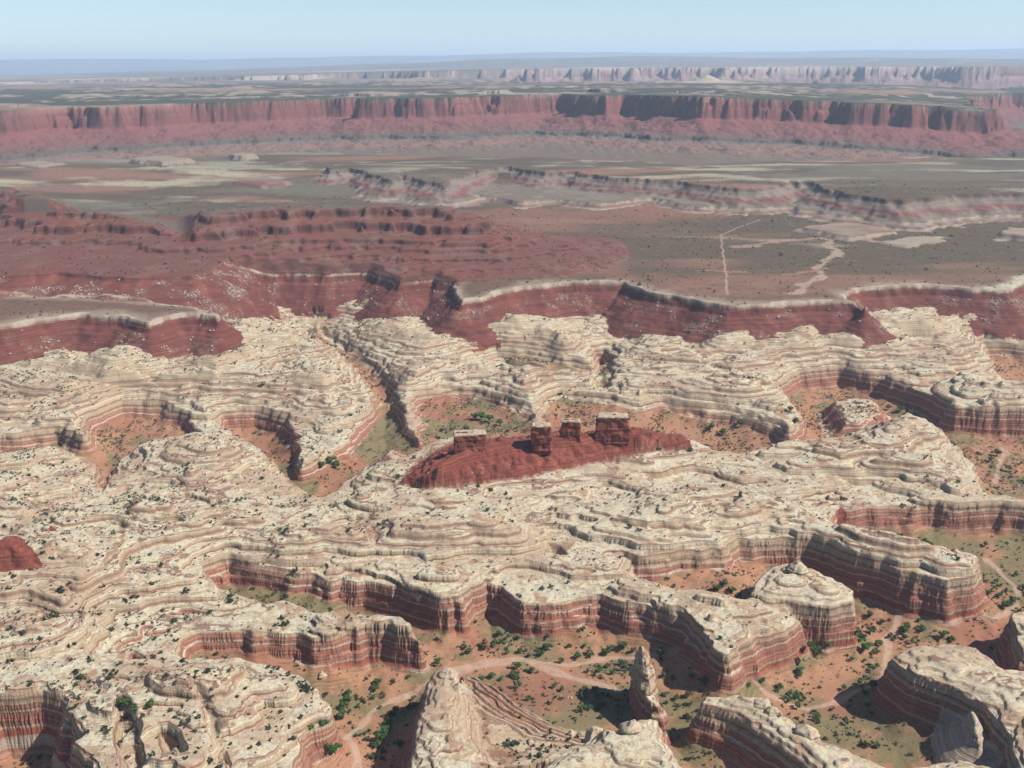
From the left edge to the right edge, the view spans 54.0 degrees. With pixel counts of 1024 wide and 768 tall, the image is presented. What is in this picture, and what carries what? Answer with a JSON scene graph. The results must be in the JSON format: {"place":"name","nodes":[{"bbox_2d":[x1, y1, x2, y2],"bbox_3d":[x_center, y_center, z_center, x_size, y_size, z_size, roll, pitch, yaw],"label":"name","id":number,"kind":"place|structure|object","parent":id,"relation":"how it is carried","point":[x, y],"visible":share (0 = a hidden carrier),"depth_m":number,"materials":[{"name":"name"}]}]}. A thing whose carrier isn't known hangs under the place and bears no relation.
{"place":"outdoors","nodes":[
{"label":"outdoors","id":0,"kind":"place"},
{"bbox_2d":[0,186,634,288],"bbox_3d":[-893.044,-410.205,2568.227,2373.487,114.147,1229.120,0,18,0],"label":"red hills","id":1,"kind":"structure","parent":0,"point":[295,224],"depth_m":2296.51,"materials":[{"name":"stone"}]},
{"bbox_2d":[0,427,846,572],"bbox_3d":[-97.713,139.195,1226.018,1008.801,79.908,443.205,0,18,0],"label":"red ridge","id":2,"kind":"structure","parent":0,"point":[443,469],"depth_m":1286.12,"materials":[{"name":"stone"}]},
{"bbox_2d":[453,429,486,453],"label":"rock tower","id":3,"kind":"structure","parent":2,"relation":"on","point":[474,440],"depth_m":1281.88,"materials":[{"name":"red stone"}]},
{"bbox_2d":[530,422,551,455],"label":"rock tower","id":4,"kind":"structure","parent":2,"relation":"on","point":[541,437],"depth_m":1292.71,"materials":[{"name":"red stone"}]},
{"bbox_2d":[559,418,580,441],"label":"rock tower","id":5,"kind":"structure","parent":2,"relation":"on","point":[570,429],"depth_m":1322.77,"materials":[{"name":"red stone"}]},
{"bbox_2d":[594,412,630,444],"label":"rock tower","id":6,"kind":"structure","parent":2,"relation":"on","point":[613,428],"depth_m":1330.13,"materials":[{"name":"red stone"}]},
{"bbox_2d":[0,299,1023,767],"bbox_3d":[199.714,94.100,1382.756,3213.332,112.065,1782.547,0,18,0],"label":"slickrock plateau","id":7,"kind":"structure","parent":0,"point":[888,569],"depth_m":1166.29,"materials":[{"name":"stone"}]},
{"bbox_2d":[49,612,58,617],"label":"juniper","id":8,"kind":"object","parent":7,"relation":"on","point":[56,615],"visible":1,"depth_m":942.37,"materials":[{"name":"green plant"}]},
{"bbox_2d":[55,585,64,591],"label":"juniper","id":9,"kind":"object","parent":7,"relation":"on","point":[61,589],"visible":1,"depth_m":982.08,"materials":[{"name":"green plant"}]},
{"bbox_2d":[77,673,85,678],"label":"juniper","id":10,"kind":"object","parent":7,"relation":"on","point":[80,675],"visible":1,"depth_m":871.83,"materials":[{"name":"green plant"}]},
{"bbox_2d":[104,673,112,679],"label":"juniper","id":11,"kind":"object","parent":7,"relation":"on","point":[109,676],"visible":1,"depth_m":858.58,"materials":[{"name":"green plant"}]},
{"bbox_2d":[129,703,138,712],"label":"cottonwood tree","id":12,"kind":"object","parent":7,"relation":"on","point":[134,707],"visible":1,"depth_m":815.27,"materials":[{"name":"green plant"}]},
{"bbox_2d":[146,698,154,706],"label":"cottonwood tree","id":13,"kind":"object","parent":7,"relation":"on","point":[150,702],"visible":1,"depth_m":818.07,"materials":[{"name":"green plant"}]},
{"bbox_2d":[304,682,311,688],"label":"juniper","id":14,"kind":"object","parent":7,"relation":"on","point":[306,685],"visible":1,"depth_m":859.13,"materials":[{"name":"green plant"}]},
{"bbox_2d":[0,177,1023,767],"bbox_3d":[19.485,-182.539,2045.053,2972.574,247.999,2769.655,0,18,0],"label":"shrub","id":15,"kind":"object","parent":7,"relation":"on","point":[20,489],"visible":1,"depth_m":1340.14,"materials":[{"name":"green plant"}]},
{"bbox_2d":[0,264,1023,745],"bbox_3d":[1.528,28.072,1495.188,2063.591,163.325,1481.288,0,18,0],"label":"boulder field","id":16,"kind":"structure","parent":7,"relation":"on","point":[468,318],"depth_m":1965.66,"materials":[{"name":"stone"}]},
{"bbox_2d":[0,328,1023,767],"bbox_3d":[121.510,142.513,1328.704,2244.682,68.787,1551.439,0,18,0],"label":"canyon floor","id":17,"kind":"structure","parent":0,"point":[876,726],"depth_m":1007.61,"materials":[{"name":"soil"}]},
{"bbox_2d":[118,697,130,708],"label":"cottonwood tree","id":18,"kind":"object","parent":17,"relation":"on","point":[126,700],"visible":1,"depth_m":825.43,"materials":[{"name":"green plant"}]},
{"bbox_2d":[318,670,327,680],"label":"sandstone dome","id":19,"kind":"structure","parent":17,"relation":"on","point":[322,675],"depth_m":943.66,"materials":[{"name":"beige stone"}]},
{"bbox_2d":[318,719,329,726],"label":"cottonwood tree","id":20,"kind":"object","parent":17,"relation":"on","point":[321,723],"visible":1,"depth_m":825.20,"materials":[{"name":"green plant"}]},
{"bbox_2d":[324,743,334,753],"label":"cottonwood tree","id":21,"kind":"object","parent":17,"relation":"on","point":[330,747],"visible":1,"depth_m":823.51,"materials":[{"name":"green plant"}]},
{"bbox_2d":[325,456,336,464],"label":"cottonwood tree","id":22,"kind":"object","parent":17,"relation":"on","point":[329,459],"visible":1,"depth_m":1393.76,"materials":[{"name":"green plant"}]},
{"bbox_2d":[332,460,340,466],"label":"cottonwood tree","id":23,"kind":"object","parent":17,"relation":"on","point":[336,462],"visible":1,"depth_m":1399.12,"materials":[{"name":"green plant"}]},
{"bbox_2d":[331,742,342,753],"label":"cottonwood tree","id":24,"kind":"object","parent":17,"relation":"on","point":[336,746],"visible":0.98,"depth_m":827.52,"materials":[{"name":"green plant"}]},
{"bbox_2d":[335,708,345,717],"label":"cottonwood tree","id":25,"kind":"object","parent":17,"relation":"on","point":[341,714],"visible":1,"depth_m":891.42,"materials":[{"name":"green plant"}]},
{"bbox_2d":[339,701,349,709],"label":"cottonwood tree","id":26,"kind":"object","parent":17,"relation":"on","point":[342,704],"visible":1,"depth_m":912.03,"materials":[{"name":"green plant"}]},
{"bbox_2d":[342,694,352,701],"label":"cottonwood tree","id":27,"kind":"object","parent":17,"relation":"on","point":[346,697],"visible":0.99,"depth_m":924.64,"materials":[{"name":"green plant"}]},
{"bbox_2d":[371,683,379,689],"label":"cottonwood tree","id":28,"kind":"object","parent":17,"relation":"on","point":[376,687],"visible":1,"depth_m":941.18,"materials":[{"name":"green plant"}]},
{"bbox_2d":[372,678,380,685],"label":"cottonwood tree","id":29,"kind":"object","parent":17,"relation":"on","point":[376,680],"visible":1,"depth_m":946.06,"materials":[{"name":"green plant"}]},
{"bbox_2d":[374,728,389,741],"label":"cottonwood tree","id":30,"kind":"object","parent":17,"relation":"on","point":[381,734],"visible":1,"depth_m":863.77,"materials":[{"name":"green plant"}]},
{"bbox_2d":[380,724,392,733],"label":"cottonwood tree","id":31,"kind":"object","parent":17,"relation":"on","point":[388,727],"visible":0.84,"depth_m":875.43,"materials":[{"name":"green plant"}]},
{"bbox_2d":[386,717,392,723],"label":"cottonwood tree","id":32,"kind":"object","parent":17,"relation":"on","point":[389,721],"visible":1,"depth_m":888.66,"materials":[{"name":"green plant"}]},
{"bbox_2d":[392,739,403,747],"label":"cottonwood tree","id":33,"kind":"object","parent":17,"relation":"on","point":[399,742],"visible":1,"depth_m":838.33,"materials":[{"name":"green plant"}]},
{"bbox_2d":[433,657,440,664],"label":"cottonwood tree","id":34,"kind":"object","parent":17,"relation":"on","point":[436,661],"visible":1,"depth_m":970.21,"materials":[{"name":"green plant"}]},
{"bbox_2d":[475,411,484,418],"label":"cottonwood tree","id":35,"kind":"object","parent":17,"relation":"on","point":[481,414],"visible":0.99,"depth_m":1577.31,"materials":[{"name":"green plant"}]},
{"bbox_2d":[480,638,489,650],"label":"hoodoo","id":36,"kind":"object","parent":17,"relation":"on","point":[484,641],"visible":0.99,"depth_m":1001.31,"materials":[{"name":"red stone"}]},
{"bbox_2d":[484,414,493,421],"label":"cottonwood tree","id":37,"kind":"object","parent":17,"relation":"on","point":[488,417],"visible":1,"depth_m":1568.31,"materials":[{"name":"green plant"}]},
{"bbox_2d":[506,738,516,745],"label":"juniper","id":38,"kind":"object","parent":17,"relation":"on","point":[513,742],"visible":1,"depth_m":802.58,"materials":[{"name":"green plant"}]},
{"bbox_2d":[511,661,521,668],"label":"cottonwood tree","id":39,"kind":"object","parent":17,"relation":"on","point":[518,664],"visible":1,"depth_m":968.20,"materials":[{"name":"green plant"}]},
{"bbox_2d":[513,680,521,687],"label":"cottonwood tree","id":40,"kind":"object","parent":17,"relation":"on","point":[519,683],"visible":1,"depth_m":931.91,"materials":[{"name":"green plant"}]},
{"bbox_2d":[13,338,1023,767],"bbox_3d":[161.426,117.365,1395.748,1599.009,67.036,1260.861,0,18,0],"label":"scrub scatter","id":41,"kind":"object","parent":17,"relation":"on","point":[587,420],"visible":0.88,"depth_m":1494.72,"materials":[{"name":"green plant"}]},
{"bbox_2d":[527,739,533,744],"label":"boulder","id":42,"kind":"object","parent":17,"relation":"on","point":[530,742],"visible":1,"depth_m":804.14,"materials":[{"name":"beige stone"}]},
{"bbox_2d":[401,670,681,767],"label":"rock promontory","id":43,"kind":"structure","parent":17,"relation":"on","point":[445,730],"depth_m":787.37,"materials":[{"name":"stone"}]},
{"bbox_2d":[438,667,458,682],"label":"sandstone dome","id":44,"kind":"structure","parent":43,"relation":"on","point":[447,673],"depth_m":871.00,"materials":[{"name":"beige stone"}]},
{"bbox_2d":[453,683,468,695],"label":"sandstone dome","id":45,"kind":"structure","parent":43,"relation":"on","point":[462,688],"depth_m":858.95,"materials":[{"name":"beige stone"}]},
{"bbox_2d":[584,726,602,742],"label":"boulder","id":46,"kind":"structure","parent":43,"relation":"on","point":[591,732],"depth_m":809.79,"materials":[{"name":"beige stone"}]},
{"bbox_2d":[617,719,646,734],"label":"sandstone dome","id":47,"kind":"structure","parent":43,"relation":"on","point":[633,726],"depth_m":794.79,"materials":[{"name":"beige stone"}]},
{"bbox_2d":[542,643,552,650],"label":"cottonwood tree","id":48,"kind":"object","parent":17,"relation":"on","point":[547,645],"visible":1,"depth_m":994.51,"materials":[{"name":"green plant"}]},
{"bbox_2d":[567,729,576,736],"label":"boulder","id":49,"kind":"structure","parent":17,"relation":"on","point":[571,733],"depth_m":839.29,"materials":[{"name":"beige stone"}]},
{"bbox_2d":[574,651,580,657],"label":"cottonwood tree","id":50,"kind":"object","parent":17,"relation":"on","point":[577,654],"visible":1,"depth_m":983.72,"materials":[{"name":"green plant"}]},
{"bbox_2d":[577,703,586,711],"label":"cottonwood tree","id":51,"kind":"object","parent":17,"relation":"on","point":[582,706],"visible":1,"depth_m":891.74,"materials":[{"name":"green plant"}]},
{"bbox_2d":[578,731,585,736],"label":"boulder","id":52,"kind":"structure","parent":17,"relation":"on","point":[581,733],"depth_m":841.40,"materials":[{"name":"beige stone"}]},
{"bbox_2d":[587,648,594,655],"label":"cottonwood tree","id":53,"kind":"object","parent":17,"relation":"on","point":[589,653],"visible":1,"depth_m":988.05,"materials":[{"name":"green plant"}]},
{"bbox_2d":[602,648,611,653],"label":"cottonwood tree","id":54,"kind":"object","parent":17,"relation":"on","point":[605,650],"visible":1,"depth_m":990.70,"materials":[{"name":"green plant"}]},
{"bbox_2d":[617,640,628,647],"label":"cottonwood tree","id":55,"kind":"object","parent":17,"relation":"on","point":[623,643],"visible":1,"depth_m":992.74,"materials":[{"name":"green plant"}]},
{"bbox_2d":[629,646,672,745],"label":"rock spire","id":56,"kind":"object","parent":17,"relation":"on","point":[644,704],"visible":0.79,"depth_m":871.57,"materials":[{"name":"stone"}]},
{"bbox_2d":[656,646,665,656],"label":"cottonwood tree","id":57,"kind":"object","parent":17,"relation":"on","point":[660,651],"visible":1,"depth_m":977.78,"materials":[{"name":"green plant"}]},
{"bbox_2d":[343,447,1020,767],"bbox_3d":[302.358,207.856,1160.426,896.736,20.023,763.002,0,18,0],"label":"dry wash","id":58,"kind":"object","parent":17,"relation":"in","point":[549,668],"visible":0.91,"depth_m":976.11,"materials":[{"name":"sand"}]},
{"bbox_2d":[794,701,800,707],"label":"cottonwood tree","id":59,"kind":"object","parent":58,"relation":"on","point":[797,704],"visible":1,"depth_m":909.20,"materials":[{"name":"green plant"}]},
{"bbox_2d":[1000,601,1011,609],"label":"cottonwood tree","id":60,"kind":"object","parent":58,"relation":"on","point":[1004,603],"visible":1,"depth_m":1067.28,"materials":[{"name":"green plant"}]},
{"bbox_2d":[683,713,692,718],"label":"juniper","id":61,"kind":"object","parent":17,"relation":"on","point":[687,715],"visible":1,"depth_m":885.06,"materials":[{"name":"green plant"}]},
{"bbox_2d":[698,676,707,685],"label":"cottonwood tree","id":62,"kind":"object","parent":17,"relation":"on","point":[703,682],"visible":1,"depth_m":917.25,"materials":[{"name":"green plant"}]},
{"bbox_2d":[708,422,714,428],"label":"cottonwood tree","id":63,"kind":"object","parent":17,"relation":"on","point":[711,425],"visible":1,"depth_m":1538.49,"materials":[{"name":"green plant"}]},
{"bbox_2d":[712,583,721,589],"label":"cottonwood tree","id":64,"kind":"object","parent":17,"relation":"on","point":[717,586],"visible":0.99,"depth_m":1067.04,"materials":[{"name":"green plant"}]},
{"bbox_2d":[719,428,725,433],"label":"cottonwood tree","id":65,"kind":"object","parent":17,"relation":"on","point":[722,430],"visible":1,"depth_m":1526.61,"materials":[{"name":"green plant"}]},
{"bbox_2d":[721,578,728,585],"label":"cottonwood tree","id":66,"kind":"object","parent":17,"relation":"on","point":[724,582],"visible":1,"depth_m":1071.13,"materials":[{"name":"green plant"}]},
{"bbox_2d":[776,683,783,688],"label":"cottonwood tree","id":67,"kind":"object","parent":17,"relation":"on","point":[780,685],"visible":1,"depth_m":934.43,"materials":[{"name":"green plant"}]},
{"bbox_2d":[681,695,884,767],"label":"rock fin","id":68,"kind":"object","parent":17,"relation":"on","point":[736,731],"visible":0.93,"depth_m":810.35,"materials":[{"name":"stone"}]},
{"bbox_2d":[753,697,770,709],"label":"boulder","id":69,"kind":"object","parent":68,"relation":"on","point":[763,703],"depth_m":825.65,"materials":[{"name":"beige stone"}]},
{"bbox_2d":[764,706,782,716],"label":"sandstone dome","id":70,"kind":"structure","parent":68,"relation":"on","point":[771,711],"depth_m":814.68,"materials":[{"name":"beige stone"}]},
{"bbox_2d":[795,724,820,740],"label":"sandstone dome","id":71,"kind":"structure","parent":68,"relation":"on","point":[810,732],"depth_m":788.92,"materials":[{"name":"beige stone"}]},
{"bbox_2d":[795,666,804,672],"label":"cottonwood tree","id":72,"kind":"object","parent":17,"relation":"on","point":[798,669],"visible":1,"depth_m":955.05,"materials":[{"name":"green plant"}]},
{"bbox_2d":[743,564,858,657],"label":"rock butte","id":73,"kind":"object","parent":17,"relation":"on","point":[819,606],"visible":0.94,"depth_m":990.32,"materials":[{"name":"stone"}]},
{"bbox_2d":[786,561,808,574],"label":"sandstone dome","id":74,"kind":"structure","parent":73,"relation":"on","point":[798,567],"depth_m":1029.51,"materials":[{"name":"beige stone"}]},
{"bbox_2d":[807,641,814,650],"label":"cottonwood tree","id":75,"kind":"object","parent":17,"relation":"on","point":[811,643],"visible":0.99,"depth_m":970.83,"materials":[{"name":"green plant"}]},
{"bbox_2d":[809,645,820,657],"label":"cottonwood tree","id":76,"kind":"object","parent":17,"relation":"on","point":[814,649],"visible":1,"depth_m":957.17,"materials":[{"name":"green plant"}]},
{"bbox_2d":[826,641,833,648],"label":"cottonwood tree","id":77,"kind":"object","parent":17,"relation":"on","point":[828,643],"visible":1,"depth_m":978.55,"materials":[{"name":"green plant"}]},
{"bbox_2d":[860,740,868,747],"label":"juniper","id":78,"kind":"object","parent":17,"relation":"on","point":[865,744],"visible":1,"depth_m":854.24,"materials":[{"name":"green plant"}]},
{"bbox_2d":[861,688,868,694],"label":"cottonwood tree","id":79,"kind":"object","parent":17,"relation":"on","point":[863,691],"visible":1,"depth_m":919.11,"materials":[{"name":"green plant"}]},
{"bbox_2d":[860,641,873,650],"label":"cottonwood tree","id":80,"kind":"object","parent":17,"relation":"on","point":[865,646],"visible":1,"depth_m":989.99,"materials":[{"name":"green plant"}]},
{"bbox_2d":[867,625,876,632],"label":"cottonwood tree","id":81,"kind":"object","parent":17,"relation":"on","point":[872,628],"visible":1,"depth_m":1027.27,"materials":[{"name":"green plant"}]},
{"bbox_2d":[869,678,877,689],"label":"cottonwood tree","id":82,"kind":"object","parent":17,"relation":"on","point":[873,683],"visible":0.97,"depth_m":925.21,"materials":[{"name":"green plant"}]},
{"bbox_2d":[870,740,880,747],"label":"scrub bush","id":83,"kind":"object","parent":17,"relation":"on","point":[875,745],"visible":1,"depth_m":854.60,"materials":[{"name":"green plant"}]},
{"bbox_2d":[875,640,882,644],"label":"cottonwood tree","id":84,"kind":"object","parent":17,"relation":"on","point":[879,642],"visible":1,"depth_m":1008.12,"materials":[{"name":"green plant"}]},
{"bbox_2d":[887,632,896,639],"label":"juniper","id":85,"kind":"object","parent":17,"relation":"on","point":[893,636],"visible":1,"depth_m":1025.10,"materials":[{"name":"green plant"}]},
{"bbox_2d":[901,626,909,632],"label":"cottonwood tree","id":86,"kind":"object","parent":17,"relation":"on","point":[905,629],"visible":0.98,"depth_m":1029.91,"materials":[{"name":"green plant"}]},
{"bbox_2d":[937,630,950,638],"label":"cottonwood tree","id":87,"kind":"object","parent":17,"relation":"on","point":[942,634],"visible":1,"depth_m":1015.72,"materials":[{"name":"green plant"}]},
{"bbox_2d":[872,644,1023,767],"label":"rock fin","id":88,"kind":"object","parent":17,"relation":"on","point":[917,685],"visible":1,"depth_m":867.51,"materials":[{"name":"stone"}]},
{"bbox_2d":[930,700,1004,767],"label":"rock dome","id":89,"kind":"object","parent":17,"relation":"on","point":[956,735],"visible":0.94,"depth_m":823.84,"materials":[{"name":"stone"}]},
{"bbox_2d":[915,760,1019,767],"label":"sandstone dome","id":90,"kind":"structure","parent":17,"relation":"on","point":[960,764],"depth_m":761.84,"materials":[{"name":"beige stone"}]},
{"bbox_2d":[994,448,1001,453],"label":"cottonwood tree","id":91,"kind":"object","parent":17,"relation":"on","point":[996,450],"visible":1,"depth_m":1488.31,"materials":[{"name":"green plant"}]},
{"bbox_2d":[992,610,1023,670],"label":"sandstone dome","id":92,"kind":"structure","parent":17,"relation":"on","point":[1008,653],"depth_m":946.81,"materials":[{"name":"beige stone"}]},
{"bbox_2d":[1009,595,1019,602],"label":"cottonwood tree","id":93,"kind":"object","parent":17,"relation":"on","point":[1012,599],"visible":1,"depth_m":1072.77,"materials":[{"name":"green plant"}]},
{"bbox_2d":[0,152,1023,328],"bbox_3d":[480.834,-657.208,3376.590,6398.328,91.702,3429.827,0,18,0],"label":"desert plain","id":94,"kind":"structure","parent":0,"point":[119,186],"depth_m":2834.28,"materials":[{"name":"soil"}]},
{"bbox_2d":[0,68,1023,165],"bbox_3d":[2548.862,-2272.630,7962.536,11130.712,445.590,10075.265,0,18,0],"label":"cliffs","id":95,"kind":"structure","parent":0,"point":[682,132],"depth_m":4493.98,"materials":[{"name":"stone"}]},
{"bbox_2d":[0,260,1023,365],"bbox_3d":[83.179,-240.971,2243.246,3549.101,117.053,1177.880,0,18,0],"label":"red scarp","id":96,"kind":"structure","parent":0,"point":[83,333],"depth_m":1960.05,"materials":[{"name":"stone"}]},
{"bbox_2d":[0,56,1023,123],"bbox_3d":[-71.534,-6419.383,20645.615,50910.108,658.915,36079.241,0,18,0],"label":"plateau","id":97,"kind":"structure","parent":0,"point":[440,83],"depth_m":7565.08,"materials":[{"name":"stone"}]},
{"bbox_2d":[0,48,1023,73],"bbox_3d":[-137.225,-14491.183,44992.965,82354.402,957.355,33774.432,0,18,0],"label":"distant mountains","id":98,"kind":"structure","parent":0,"point":[32,66],"depth_m":42166.14,"materials":[{"name":"stone"}]},
{"bbox_2d":[0,0,1023,59],"label":"sky","id":99,"kind":"structure","parent":0,"point":[29,29],"materials":[{"name":"blue"}]},
{"bbox_2d":[16,153,1023,248],"bbox_3d":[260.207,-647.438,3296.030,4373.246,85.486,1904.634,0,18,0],"label":"badlands","id":100,"kind":"structure","parent":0,"point":[849,218],"depth_m":3091.46,"materials":[{"name":"stone"}]},
{"bbox_2d":[719,219,759,293],"bbox_3d":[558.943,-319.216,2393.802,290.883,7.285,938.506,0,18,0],"label":"dirt road","id":101,"kind":"structure","parent":0,"point":[726,286],"depth_m":2312.44,"materials":[{"name":"soil"}]}
]}

